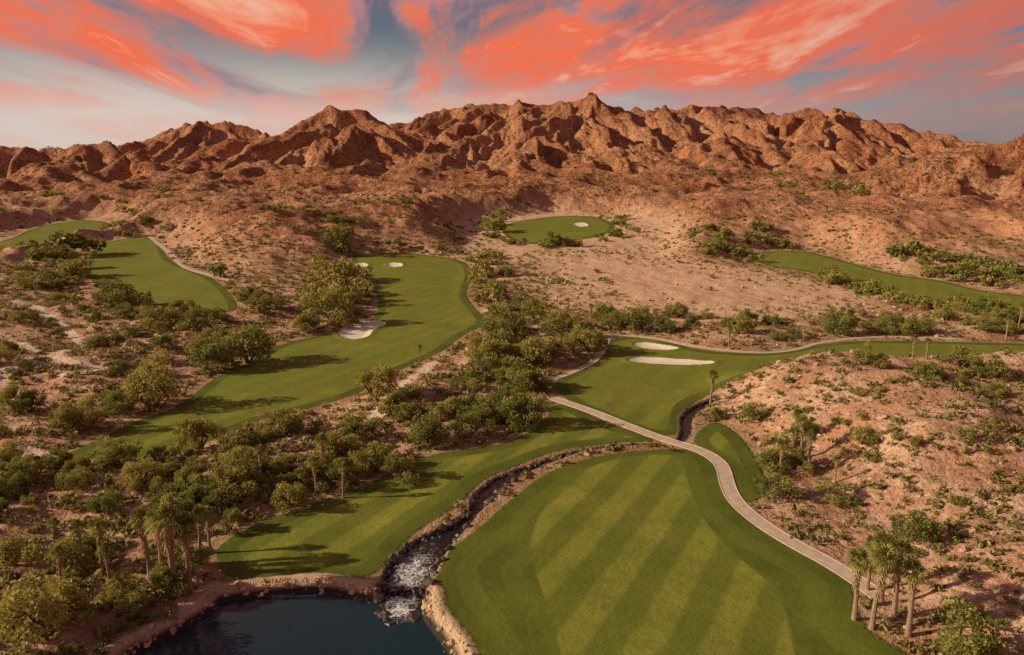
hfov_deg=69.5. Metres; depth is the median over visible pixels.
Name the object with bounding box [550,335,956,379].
cart path
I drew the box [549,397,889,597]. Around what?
cart path
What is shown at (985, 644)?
desert tree
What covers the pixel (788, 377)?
desert bush
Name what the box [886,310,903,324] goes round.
desert tree
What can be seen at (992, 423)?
desert bush
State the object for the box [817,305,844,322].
desert tree
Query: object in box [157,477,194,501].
desert tree
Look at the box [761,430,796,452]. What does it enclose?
desert tree
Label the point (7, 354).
desert tree
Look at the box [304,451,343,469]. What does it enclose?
desert tree
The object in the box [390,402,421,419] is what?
desert tree
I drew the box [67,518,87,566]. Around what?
fan palm
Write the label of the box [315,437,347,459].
desert tree
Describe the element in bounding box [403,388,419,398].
desert tree
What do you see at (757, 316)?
desert tree
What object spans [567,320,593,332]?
desert tree
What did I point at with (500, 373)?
desert tree
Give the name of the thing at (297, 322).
desert tree
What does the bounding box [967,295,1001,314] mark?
desert tree
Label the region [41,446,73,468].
desert tree
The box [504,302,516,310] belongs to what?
desert tree
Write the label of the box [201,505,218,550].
fan palm
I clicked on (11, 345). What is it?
desert tree
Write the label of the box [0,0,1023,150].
sky
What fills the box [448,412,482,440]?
desert tree
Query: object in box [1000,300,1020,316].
desert tree
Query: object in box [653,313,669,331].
desert tree
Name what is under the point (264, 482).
desert tree
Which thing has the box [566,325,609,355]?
desert tree
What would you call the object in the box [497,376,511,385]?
desert tree
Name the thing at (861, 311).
desert tree
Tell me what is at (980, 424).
desert bush
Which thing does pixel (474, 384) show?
desert tree
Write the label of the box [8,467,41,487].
desert tree
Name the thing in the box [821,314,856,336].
desert tree
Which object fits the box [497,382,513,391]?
desert tree
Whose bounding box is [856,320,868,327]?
desert tree
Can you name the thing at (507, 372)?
desert tree
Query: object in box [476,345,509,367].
desert tree
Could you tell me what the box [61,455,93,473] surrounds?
desert tree
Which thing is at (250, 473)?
desert tree
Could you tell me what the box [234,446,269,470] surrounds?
desert tree
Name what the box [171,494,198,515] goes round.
desert tree
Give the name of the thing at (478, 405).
desert tree
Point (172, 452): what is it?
desert bush
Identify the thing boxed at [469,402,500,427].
desert tree
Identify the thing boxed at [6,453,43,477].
desert tree
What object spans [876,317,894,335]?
desert tree
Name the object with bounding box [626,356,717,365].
sand bunker
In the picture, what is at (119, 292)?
desert tree
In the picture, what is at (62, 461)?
desert bush
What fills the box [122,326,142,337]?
desert tree
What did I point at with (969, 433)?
desert bush
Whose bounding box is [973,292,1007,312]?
desert tree
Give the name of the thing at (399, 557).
stream rocks
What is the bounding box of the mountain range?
[0,92,1023,240]
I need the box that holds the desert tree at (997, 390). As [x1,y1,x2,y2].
[981,380,1013,396]
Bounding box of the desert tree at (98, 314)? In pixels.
[84,307,103,321]
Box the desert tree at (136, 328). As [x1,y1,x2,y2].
[128,324,140,333]
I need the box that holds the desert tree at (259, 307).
[255,304,270,314]
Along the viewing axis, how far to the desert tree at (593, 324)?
211.03 m
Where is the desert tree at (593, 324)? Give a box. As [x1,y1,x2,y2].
[587,321,597,327]
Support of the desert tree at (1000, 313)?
on the desert ground
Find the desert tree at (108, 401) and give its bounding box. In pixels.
[100,390,134,412]
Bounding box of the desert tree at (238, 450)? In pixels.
[216,444,257,471]
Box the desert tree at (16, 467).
[0,460,39,489]
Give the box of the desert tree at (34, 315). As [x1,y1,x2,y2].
[24,309,38,319]
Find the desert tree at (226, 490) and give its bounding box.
[214,465,258,502]
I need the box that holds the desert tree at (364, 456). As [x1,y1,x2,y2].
[349,451,388,472]
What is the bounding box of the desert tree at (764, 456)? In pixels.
[753,447,791,474]
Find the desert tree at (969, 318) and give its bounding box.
[964,316,978,324]
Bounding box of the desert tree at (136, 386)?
[120,345,181,408]
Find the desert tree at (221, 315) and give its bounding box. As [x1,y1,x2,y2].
[209,306,234,323]
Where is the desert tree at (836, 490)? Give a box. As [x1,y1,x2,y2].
[815,475,849,508]
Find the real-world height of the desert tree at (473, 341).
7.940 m
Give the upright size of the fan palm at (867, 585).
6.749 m
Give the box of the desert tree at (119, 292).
[96,278,153,308]
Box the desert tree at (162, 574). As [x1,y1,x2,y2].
[148,559,188,595]
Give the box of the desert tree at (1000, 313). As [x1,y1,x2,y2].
[979,306,1007,322]
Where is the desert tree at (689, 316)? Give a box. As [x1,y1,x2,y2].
[685,314,700,324]
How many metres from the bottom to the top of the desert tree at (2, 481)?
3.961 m
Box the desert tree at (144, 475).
[132,468,152,481]
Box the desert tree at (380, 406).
[375,393,410,415]
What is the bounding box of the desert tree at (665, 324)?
[657,319,678,333]
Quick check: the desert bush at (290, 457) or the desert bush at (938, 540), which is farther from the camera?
the desert bush at (290, 457)
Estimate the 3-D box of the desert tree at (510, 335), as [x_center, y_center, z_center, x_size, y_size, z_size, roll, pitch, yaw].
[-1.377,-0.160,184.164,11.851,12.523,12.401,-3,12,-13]
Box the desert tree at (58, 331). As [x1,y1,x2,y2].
[45,327,67,337]
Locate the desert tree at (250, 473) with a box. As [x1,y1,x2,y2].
[232,463,260,490]
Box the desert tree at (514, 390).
[505,386,521,400]
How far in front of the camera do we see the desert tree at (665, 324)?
206.74 m
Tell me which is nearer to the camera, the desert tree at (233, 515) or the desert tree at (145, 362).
the desert tree at (233, 515)
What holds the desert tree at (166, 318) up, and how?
on the desert ground
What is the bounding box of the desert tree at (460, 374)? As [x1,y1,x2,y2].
[455,368,480,381]
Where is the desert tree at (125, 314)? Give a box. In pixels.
[119,309,137,319]
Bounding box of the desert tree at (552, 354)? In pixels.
[546,346,556,361]
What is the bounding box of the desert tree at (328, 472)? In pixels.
[309,462,355,493]
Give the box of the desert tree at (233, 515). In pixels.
[220,508,244,535]
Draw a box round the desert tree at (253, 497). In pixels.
[243,487,268,502]
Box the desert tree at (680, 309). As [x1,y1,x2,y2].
[668,301,688,316]
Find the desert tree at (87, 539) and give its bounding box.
[63,530,109,559]
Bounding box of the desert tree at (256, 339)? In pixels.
[219,321,280,366]
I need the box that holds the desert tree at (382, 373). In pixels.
[356,363,398,396]
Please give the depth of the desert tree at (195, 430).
119.13 m
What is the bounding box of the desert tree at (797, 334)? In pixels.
[778,322,803,339]
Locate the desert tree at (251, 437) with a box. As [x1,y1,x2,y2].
[236,426,263,447]
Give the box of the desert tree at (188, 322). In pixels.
[175,307,211,331]
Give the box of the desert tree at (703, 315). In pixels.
[699,308,715,318]
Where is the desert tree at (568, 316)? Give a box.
[564,313,582,326]
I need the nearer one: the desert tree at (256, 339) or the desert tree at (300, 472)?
the desert tree at (300, 472)
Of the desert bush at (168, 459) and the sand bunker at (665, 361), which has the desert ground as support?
the desert bush at (168, 459)
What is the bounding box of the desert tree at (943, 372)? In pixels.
[927,365,948,380]
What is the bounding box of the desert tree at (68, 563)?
[21,537,95,583]
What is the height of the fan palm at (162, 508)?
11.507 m
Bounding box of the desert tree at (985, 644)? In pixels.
[934,594,1010,654]
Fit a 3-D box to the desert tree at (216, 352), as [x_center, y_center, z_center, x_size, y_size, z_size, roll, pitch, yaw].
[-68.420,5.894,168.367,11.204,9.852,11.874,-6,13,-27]
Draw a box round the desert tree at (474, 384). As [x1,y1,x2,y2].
[466,378,486,390]
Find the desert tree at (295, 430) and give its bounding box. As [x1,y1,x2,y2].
[282,424,299,435]
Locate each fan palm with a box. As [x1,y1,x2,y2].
[46,516,60,544]
[48,542,69,583]
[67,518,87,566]
[86,514,110,570]
[94,539,115,580]
[127,504,152,574]
[142,497,185,594]
[142,500,171,583]
[156,493,180,527]
[171,512,200,588]
[189,503,212,564]
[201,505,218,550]
[214,467,224,480]
[252,444,265,473]
[306,454,319,492]
[313,432,330,471]
[338,461,348,497]
[417,344,421,360]
[433,405,444,439]
[588,303,593,320]
[706,369,718,405]
[726,325,732,345]
[775,437,789,472]
[786,424,800,467]
[791,408,803,446]
[794,412,809,456]
[801,429,818,463]
[832,455,841,483]
[845,546,872,620]
[862,534,881,590]
[868,544,899,630]
[869,527,897,604]
[885,535,919,620]
[899,558,929,637]
[910,333,917,358]
[923,337,932,359]
[1004,314,1013,339]
[1018,303,1023,327]
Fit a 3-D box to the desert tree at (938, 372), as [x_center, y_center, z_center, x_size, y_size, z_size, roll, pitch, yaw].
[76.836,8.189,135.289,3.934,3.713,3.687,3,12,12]
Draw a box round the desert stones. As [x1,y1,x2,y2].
[0,279,1023,654]
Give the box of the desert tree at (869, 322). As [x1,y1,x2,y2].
[863,320,872,326]
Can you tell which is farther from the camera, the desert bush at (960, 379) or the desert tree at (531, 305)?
the desert tree at (531, 305)
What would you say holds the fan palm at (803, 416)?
on the desert ground
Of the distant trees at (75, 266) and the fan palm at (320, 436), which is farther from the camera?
the distant trees at (75, 266)
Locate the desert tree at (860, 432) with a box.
[847,423,880,444]
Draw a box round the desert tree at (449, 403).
[437,396,461,414]
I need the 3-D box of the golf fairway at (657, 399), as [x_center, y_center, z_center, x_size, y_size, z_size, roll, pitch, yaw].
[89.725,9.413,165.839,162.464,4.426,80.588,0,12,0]
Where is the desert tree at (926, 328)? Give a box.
[912,311,937,334]
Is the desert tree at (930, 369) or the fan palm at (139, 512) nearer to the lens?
the fan palm at (139, 512)
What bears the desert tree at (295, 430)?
on the desert ground
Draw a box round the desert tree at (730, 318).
[726,316,736,324]
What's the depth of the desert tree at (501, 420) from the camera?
134.21 m
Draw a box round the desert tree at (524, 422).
[506,414,527,426]
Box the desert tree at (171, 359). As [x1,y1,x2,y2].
[159,353,175,362]
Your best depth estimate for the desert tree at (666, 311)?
230.07 m
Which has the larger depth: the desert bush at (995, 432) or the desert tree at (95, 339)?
the desert tree at (95, 339)
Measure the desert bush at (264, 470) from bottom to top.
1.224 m
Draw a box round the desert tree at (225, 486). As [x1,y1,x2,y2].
[202,474,242,500]
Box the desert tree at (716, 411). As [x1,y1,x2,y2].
[710,407,727,419]
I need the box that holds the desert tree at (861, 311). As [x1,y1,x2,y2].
[857,308,868,316]
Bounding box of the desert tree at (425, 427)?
[407,412,448,444]
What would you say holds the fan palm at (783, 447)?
on the desert ground
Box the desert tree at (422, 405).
[413,401,432,416]
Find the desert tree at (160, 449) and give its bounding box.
[142,444,170,461]
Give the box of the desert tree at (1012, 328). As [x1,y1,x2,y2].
[999,319,1021,332]
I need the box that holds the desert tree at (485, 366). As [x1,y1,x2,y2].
[458,346,497,382]
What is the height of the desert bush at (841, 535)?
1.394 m
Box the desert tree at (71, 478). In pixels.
[54,466,94,491]
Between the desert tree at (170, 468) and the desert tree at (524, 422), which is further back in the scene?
the desert tree at (524, 422)
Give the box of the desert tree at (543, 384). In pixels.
[517,369,556,392]
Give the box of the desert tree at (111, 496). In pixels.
[85,489,123,512]
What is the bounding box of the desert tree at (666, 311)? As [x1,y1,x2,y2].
[660,307,673,316]
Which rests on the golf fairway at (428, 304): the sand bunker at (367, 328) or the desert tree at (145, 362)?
the sand bunker at (367, 328)
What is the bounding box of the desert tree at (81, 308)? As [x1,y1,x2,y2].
[75,304,87,311]
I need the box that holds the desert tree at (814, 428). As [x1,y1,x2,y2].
[791,418,819,435]
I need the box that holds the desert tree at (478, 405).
[469,400,500,421]
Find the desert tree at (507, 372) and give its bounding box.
[505,363,539,386]
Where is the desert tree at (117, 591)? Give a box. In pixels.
[94,567,141,605]
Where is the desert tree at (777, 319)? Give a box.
[767,313,783,324]
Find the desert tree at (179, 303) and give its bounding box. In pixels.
[164,299,188,311]
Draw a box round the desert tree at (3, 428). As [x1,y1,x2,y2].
[0,414,10,436]
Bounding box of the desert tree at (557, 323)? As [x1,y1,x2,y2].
[538,317,568,335]
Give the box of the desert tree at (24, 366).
[4,354,35,374]
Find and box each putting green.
[500,216,615,242]
[688,421,775,506]
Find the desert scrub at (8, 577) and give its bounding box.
[0,207,1023,654]
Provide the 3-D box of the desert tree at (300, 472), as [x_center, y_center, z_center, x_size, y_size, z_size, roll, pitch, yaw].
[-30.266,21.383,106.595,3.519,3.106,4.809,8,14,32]
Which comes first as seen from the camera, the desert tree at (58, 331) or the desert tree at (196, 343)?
the desert tree at (196, 343)
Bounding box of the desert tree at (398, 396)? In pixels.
[384,390,405,411]
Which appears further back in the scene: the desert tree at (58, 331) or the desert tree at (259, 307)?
the desert tree at (259, 307)
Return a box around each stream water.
[378,449,595,623]
[679,403,708,441]
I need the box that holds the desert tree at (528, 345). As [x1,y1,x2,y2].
[510,335,552,364]
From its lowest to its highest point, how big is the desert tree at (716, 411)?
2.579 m
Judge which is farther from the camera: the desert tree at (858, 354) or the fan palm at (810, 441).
the desert tree at (858, 354)
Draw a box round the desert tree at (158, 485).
[144,475,174,504]
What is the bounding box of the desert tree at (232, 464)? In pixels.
[210,454,252,488]
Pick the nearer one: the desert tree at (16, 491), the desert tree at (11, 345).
the desert tree at (16, 491)
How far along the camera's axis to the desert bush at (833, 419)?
119.50 m
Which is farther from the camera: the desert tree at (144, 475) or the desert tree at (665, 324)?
the desert tree at (665, 324)
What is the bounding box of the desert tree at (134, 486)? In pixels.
[125,477,154,493]
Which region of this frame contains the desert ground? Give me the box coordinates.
[0,208,1023,654]
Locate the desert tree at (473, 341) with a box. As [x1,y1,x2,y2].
[465,330,486,357]
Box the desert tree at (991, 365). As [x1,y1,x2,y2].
[974,357,1013,378]
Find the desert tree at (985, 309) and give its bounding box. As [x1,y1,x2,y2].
[969,300,997,313]
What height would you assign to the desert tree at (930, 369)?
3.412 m
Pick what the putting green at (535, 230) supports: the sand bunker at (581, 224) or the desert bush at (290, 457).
the sand bunker at (581, 224)
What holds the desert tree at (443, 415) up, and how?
on the desert ground
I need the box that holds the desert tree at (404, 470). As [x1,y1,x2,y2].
[382,450,421,485]
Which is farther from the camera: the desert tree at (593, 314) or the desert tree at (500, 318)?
the desert tree at (593, 314)
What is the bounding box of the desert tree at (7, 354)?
[0,342,17,360]
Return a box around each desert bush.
[0,497,10,507]
[20,492,39,504]
[22,504,37,514]
[34,471,54,482]
[49,458,64,466]
[62,490,81,498]
[67,500,87,512]
[82,515,93,524]
[91,602,110,612]
[115,517,134,526]
[121,496,129,503]
[136,612,158,623]
[157,453,170,462]
[161,450,176,462]
[163,455,179,464]
[177,493,195,509]
[184,454,199,465]
[184,463,204,473]
[223,497,242,506]
[259,467,271,474]
[281,455,294,459]
[373,415,388,426]
[411,413,423,421]
[668,446,677,451]
[782,375,794,382]
[792,456,807,464]
[801,406,813,411]
[830,415,841,424]
[830,530,846,539]
[840,420,851,425]
[844,494,864,505]
[854,386,865,395]
[859,451,878,462]
[871,359,888,368]
[873,386,888,394]
[887,376,899,382]
[890,430,908,439]
[903,545,923,557]
[909,434,925,446]
[930,537,943,547]
[932,489,941,497]
[933,538,948,545]
[943,516,961,529]
[949,495,964,506]
[953,426,975,438]
[955,375,965,384]
[958,368,971,376]
[962,600,985,618]
[963,446,968,453]
[976,388,986,394]
[977,419,985,427]
[978,493,986,500]
[984,397,1001,406]
[985,428,998,435]
[986,611,1000,623]
[988,418,1007,430]
[993,617,1006,629]
[1018,472,1023,479]
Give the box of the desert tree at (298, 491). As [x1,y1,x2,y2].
[270,481,309,513]
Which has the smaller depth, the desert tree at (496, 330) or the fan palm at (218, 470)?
the fan palm at (218, 470)
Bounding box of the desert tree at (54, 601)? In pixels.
[0,574,86,653]
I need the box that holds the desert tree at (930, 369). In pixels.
[913,362,936,376]
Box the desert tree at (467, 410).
[460,406,473,415]
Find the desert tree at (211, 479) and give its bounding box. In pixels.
[199,471,226,495]
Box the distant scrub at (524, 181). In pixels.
[0,107,1023,275]
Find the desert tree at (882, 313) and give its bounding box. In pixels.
[878,310,895,318]
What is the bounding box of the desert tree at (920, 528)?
[890,509,947,545]
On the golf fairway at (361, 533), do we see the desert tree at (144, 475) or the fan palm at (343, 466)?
the fan palm at (343, 466)
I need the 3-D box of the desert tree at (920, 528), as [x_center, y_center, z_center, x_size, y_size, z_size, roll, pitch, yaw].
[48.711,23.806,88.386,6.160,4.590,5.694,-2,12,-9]
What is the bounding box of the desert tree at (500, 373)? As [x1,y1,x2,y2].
[494,370,507,379]
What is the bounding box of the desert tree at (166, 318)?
[139,305,182,332]
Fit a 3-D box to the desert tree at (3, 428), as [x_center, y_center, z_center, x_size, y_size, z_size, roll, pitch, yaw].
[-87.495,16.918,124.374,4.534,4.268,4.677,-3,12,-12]
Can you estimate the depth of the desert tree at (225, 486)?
100.95 m
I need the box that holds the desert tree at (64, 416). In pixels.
[47,401,86,428]
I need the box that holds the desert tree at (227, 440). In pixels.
[216,431,250,454]
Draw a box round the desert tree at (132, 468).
[115,455,168,487]
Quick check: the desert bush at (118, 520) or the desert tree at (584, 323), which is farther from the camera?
the desert tree at (584, 323)
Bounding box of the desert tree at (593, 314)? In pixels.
[586,302,602,320]
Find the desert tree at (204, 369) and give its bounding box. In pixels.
[198,364,214,374]
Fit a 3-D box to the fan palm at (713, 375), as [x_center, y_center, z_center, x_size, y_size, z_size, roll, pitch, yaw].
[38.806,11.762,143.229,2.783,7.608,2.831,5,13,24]
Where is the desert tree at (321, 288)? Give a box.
[306,287,343,313]
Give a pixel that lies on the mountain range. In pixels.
(514, 131)
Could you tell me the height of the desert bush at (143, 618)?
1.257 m
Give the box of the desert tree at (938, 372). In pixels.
[924,362,942,378]
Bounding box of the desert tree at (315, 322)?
[299,314,320,327]
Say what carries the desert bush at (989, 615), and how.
on the desert ground
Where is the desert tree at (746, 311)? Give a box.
[739,308,756,319]
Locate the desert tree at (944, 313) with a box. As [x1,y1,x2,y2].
[932,305,958,320]
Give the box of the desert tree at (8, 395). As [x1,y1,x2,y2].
[0,383,32,411]
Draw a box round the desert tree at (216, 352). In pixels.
[185,331,236,371]
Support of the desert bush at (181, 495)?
on the desert ground
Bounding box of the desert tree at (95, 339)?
[79,330,107,346]
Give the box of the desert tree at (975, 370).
[957,360,986,377]
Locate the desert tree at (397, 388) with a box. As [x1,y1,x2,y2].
[393,385,410,397]
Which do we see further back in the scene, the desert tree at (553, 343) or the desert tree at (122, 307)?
the desert tree at (122, 307)
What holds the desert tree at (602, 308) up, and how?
on the desert ground
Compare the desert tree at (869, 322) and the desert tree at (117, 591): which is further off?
the desert tree at (869, 322)
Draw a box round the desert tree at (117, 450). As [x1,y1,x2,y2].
[86,434,143,467]
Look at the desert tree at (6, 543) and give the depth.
85.96 m
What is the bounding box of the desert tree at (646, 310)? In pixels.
[636,307,657,323]
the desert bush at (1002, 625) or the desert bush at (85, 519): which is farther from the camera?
the desert bush at (85, 519)
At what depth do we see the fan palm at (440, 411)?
124.53 m
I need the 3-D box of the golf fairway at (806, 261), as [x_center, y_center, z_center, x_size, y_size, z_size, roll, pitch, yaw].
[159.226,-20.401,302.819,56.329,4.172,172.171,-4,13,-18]
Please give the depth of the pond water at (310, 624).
75.25 m
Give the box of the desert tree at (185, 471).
[173,466,204,486]
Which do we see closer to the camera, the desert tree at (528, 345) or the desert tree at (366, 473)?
the desert tree at (366, 473)
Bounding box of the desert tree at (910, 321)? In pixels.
[904,316,925,331]
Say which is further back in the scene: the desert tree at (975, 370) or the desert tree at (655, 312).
the desert tree at (655, 312)
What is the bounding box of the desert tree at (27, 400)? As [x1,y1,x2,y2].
[12,388,46,413]
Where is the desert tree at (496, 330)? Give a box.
[491,325,516,338]
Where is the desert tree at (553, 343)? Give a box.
[541,333,572,358]
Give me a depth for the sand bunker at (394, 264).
344.16 m
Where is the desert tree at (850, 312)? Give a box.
[835,306,861,323]
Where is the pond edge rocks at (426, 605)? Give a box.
[108,576,475,654]
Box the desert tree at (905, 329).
[888,322,912,335]
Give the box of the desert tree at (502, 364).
[492,354,517,374]
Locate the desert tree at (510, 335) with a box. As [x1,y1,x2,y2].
[480,301,528,346]
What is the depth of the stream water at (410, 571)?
87.90 m
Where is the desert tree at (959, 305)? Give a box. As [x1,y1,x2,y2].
[950,299,969,311]
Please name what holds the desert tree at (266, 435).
on the desert ground
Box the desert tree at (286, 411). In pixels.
[277,408,303,430]
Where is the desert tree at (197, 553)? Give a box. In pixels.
[166,542,212,573]
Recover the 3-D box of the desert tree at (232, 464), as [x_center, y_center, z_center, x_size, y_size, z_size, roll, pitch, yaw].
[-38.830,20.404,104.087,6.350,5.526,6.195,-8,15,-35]
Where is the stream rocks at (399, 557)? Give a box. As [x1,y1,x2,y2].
[374,396,717,625]
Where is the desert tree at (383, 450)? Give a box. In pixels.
[355,440,398,466]
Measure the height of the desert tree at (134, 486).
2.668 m
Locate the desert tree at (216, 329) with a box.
[210,325,225,335]
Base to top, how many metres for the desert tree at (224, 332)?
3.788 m
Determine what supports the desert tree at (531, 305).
on the desert ground
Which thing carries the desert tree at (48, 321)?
on the desert ground
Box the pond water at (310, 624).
[134,593,448,654]
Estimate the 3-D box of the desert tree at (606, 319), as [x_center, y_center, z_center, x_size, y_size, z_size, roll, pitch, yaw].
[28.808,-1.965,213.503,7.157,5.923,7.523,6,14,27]
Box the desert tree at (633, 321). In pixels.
[611,305,653,332]
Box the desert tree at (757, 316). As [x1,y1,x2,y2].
[742,310,758,320]
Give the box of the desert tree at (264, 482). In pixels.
[245,470,270,491]
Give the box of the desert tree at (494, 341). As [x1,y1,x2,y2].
[473,339,496,362]
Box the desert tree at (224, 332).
[217,328,232,339]
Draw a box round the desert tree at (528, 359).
[521,353,537,363]
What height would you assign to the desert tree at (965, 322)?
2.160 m
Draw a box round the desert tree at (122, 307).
[113,302,138,315]
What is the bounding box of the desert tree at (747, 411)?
[738,401,768,420]
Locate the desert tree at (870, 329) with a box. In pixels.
[865,324,879,333]
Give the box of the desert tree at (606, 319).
[600,312,624,329]
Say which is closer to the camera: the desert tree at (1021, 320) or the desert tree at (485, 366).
the desert tree at (485, 366)
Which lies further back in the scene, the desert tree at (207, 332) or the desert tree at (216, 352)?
the desert tree at (207, 332)
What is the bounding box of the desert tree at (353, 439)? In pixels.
[324,430,366,462]
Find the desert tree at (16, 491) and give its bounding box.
[0,482,23,501]
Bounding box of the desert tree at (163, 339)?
[153,334,172,349]
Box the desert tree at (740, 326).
[727,313,757,333]
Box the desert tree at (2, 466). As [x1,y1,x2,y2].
[0,461,12,480]
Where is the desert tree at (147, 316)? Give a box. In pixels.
[139,315,153,325]
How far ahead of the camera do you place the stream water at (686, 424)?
136.06 m
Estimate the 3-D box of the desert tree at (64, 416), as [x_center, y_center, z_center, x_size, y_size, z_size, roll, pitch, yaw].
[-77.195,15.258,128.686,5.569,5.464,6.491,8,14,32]
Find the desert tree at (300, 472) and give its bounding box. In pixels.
[286,466,310,487]
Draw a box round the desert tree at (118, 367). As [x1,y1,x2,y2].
[106,359,138,376]
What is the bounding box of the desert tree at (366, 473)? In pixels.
[348,461,372,477]
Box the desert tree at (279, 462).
[267,455,289,472]
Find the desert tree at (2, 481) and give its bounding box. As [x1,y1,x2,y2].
[0,476,15,496]
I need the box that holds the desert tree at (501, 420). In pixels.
[497,401,518,423]
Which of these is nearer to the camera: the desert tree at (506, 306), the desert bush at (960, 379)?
the desert bush at (960, 379)
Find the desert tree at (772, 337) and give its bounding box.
[767,332,780,339]
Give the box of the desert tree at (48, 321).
[42,317,59,327]
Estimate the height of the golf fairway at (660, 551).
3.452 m
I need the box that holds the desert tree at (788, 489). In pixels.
[751,473,803,502]
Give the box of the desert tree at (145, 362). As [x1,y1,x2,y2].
[135,360,157,371]
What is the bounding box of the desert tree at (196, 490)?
[181,473,219,502]
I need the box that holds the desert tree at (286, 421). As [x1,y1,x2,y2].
[252,407,305,438]
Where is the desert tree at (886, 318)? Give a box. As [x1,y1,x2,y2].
[873,314,896,329]
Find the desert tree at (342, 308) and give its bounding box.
[301,287,358,324]
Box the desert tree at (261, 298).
[247,288,284,307]
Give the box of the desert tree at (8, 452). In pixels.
[0,438,27,462]
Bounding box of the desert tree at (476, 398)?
[452,393,496,413]
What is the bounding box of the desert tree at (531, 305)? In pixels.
[520,297,549,318]
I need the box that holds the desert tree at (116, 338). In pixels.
[102,330,127,345]
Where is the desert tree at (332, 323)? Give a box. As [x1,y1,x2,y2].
[330,321,341,327]
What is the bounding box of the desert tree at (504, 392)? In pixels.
[495,386,510,398]
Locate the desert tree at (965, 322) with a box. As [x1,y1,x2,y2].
[959,319,972,324]
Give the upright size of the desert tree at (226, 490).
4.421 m
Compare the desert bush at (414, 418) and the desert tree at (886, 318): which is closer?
the desert bush at (414, 418)
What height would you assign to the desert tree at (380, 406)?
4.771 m
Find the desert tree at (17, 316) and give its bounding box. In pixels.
[7,309,30,322]
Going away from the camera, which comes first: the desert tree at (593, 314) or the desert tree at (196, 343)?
the desert tree at (196, 343)
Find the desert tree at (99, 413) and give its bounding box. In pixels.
[62,395,116,430]
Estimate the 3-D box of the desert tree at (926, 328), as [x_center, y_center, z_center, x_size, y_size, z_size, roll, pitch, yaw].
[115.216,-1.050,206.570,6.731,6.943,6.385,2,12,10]
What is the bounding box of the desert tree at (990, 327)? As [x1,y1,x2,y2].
[978,321,1001,332]
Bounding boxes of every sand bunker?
[337,319,388,338]
[355,262,368,266]
[387,262,403,266]
[574,222,589,226]
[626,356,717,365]
[632,341,680,350]
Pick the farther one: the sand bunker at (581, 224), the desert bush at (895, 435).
the sand bunker at (581, 224)
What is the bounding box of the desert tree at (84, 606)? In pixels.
[50,588,98,632]
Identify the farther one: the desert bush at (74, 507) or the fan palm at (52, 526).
the desert bush at (74, 507)
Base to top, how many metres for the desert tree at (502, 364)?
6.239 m
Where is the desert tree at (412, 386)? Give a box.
[399,383,422,397]
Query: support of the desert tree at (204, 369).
on the desert ground
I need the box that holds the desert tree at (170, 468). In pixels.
[160,462,182,475]
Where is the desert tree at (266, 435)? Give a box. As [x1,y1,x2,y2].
[257,428,275,440]
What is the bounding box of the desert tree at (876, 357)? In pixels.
[871,352,890,364]
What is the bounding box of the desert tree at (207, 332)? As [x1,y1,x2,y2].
[196,327,220,345]
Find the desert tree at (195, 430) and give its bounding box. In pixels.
[169,417,227,453]
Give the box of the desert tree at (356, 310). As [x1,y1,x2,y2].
[353,304,362,314]
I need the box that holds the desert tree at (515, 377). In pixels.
[507,356,540,388]
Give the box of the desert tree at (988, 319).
[973,316,1003,330]
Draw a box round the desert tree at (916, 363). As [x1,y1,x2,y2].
[907,360,931,369]
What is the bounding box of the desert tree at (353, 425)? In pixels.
[335,411,377,438]
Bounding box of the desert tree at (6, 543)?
[0,527,37,571]
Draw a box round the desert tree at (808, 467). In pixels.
[777,443,818,472]
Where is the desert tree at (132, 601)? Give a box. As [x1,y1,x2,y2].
[112,590,153,619]
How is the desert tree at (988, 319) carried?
on the desert ground
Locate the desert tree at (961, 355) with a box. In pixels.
[943,344,984,368]
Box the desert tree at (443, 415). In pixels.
[424,405,447,420]
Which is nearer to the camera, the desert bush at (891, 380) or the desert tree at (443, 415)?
the desert bush at (891, 380)
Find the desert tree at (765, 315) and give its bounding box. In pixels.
[761,313,774,323]
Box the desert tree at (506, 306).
[486,303,508,320]
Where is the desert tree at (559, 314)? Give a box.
[545,309,568,323]
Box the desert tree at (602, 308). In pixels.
[595,300,620,320]
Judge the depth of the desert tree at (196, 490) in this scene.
99.39 m
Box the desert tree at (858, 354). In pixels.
[852,341,874,364]
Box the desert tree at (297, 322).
[292,314,314,331]
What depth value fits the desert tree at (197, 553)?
83.31 m
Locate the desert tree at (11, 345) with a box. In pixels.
[0,339,20,352]
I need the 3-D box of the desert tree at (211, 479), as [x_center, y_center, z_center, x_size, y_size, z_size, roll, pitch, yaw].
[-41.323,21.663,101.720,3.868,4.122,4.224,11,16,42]
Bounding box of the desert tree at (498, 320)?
[487,310,509,331]
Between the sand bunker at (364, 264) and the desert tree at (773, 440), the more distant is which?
the sand bunker at (364, 264)
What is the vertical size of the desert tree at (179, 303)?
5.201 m
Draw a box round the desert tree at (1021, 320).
[1013,312,1023,323]
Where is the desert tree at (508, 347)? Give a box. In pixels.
[480,339,514,360]
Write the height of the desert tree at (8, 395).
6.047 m
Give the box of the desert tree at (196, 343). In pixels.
[183,335,208,351]
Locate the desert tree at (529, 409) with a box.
[495,391,553,431]
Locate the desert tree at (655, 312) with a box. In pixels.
[649,308,657,315]
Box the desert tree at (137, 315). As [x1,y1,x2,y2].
[130,306,157,319]
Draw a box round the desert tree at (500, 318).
[483,306,519,326]
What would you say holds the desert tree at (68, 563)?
on the desert ground
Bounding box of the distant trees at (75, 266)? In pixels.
[0,165,1023,311]
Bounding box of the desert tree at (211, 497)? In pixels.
[201,488,223,508]
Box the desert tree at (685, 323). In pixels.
[682,319,691,326]
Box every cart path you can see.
[145,232,228,280]
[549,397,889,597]
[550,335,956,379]
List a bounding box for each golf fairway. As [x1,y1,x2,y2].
[0,220,111,247]
[65,253,485,461]
[83,237,240,312]
[208,404,658,595]
[425,447,916,654]
[553,335,1023,438]
[751,251,1023,317]

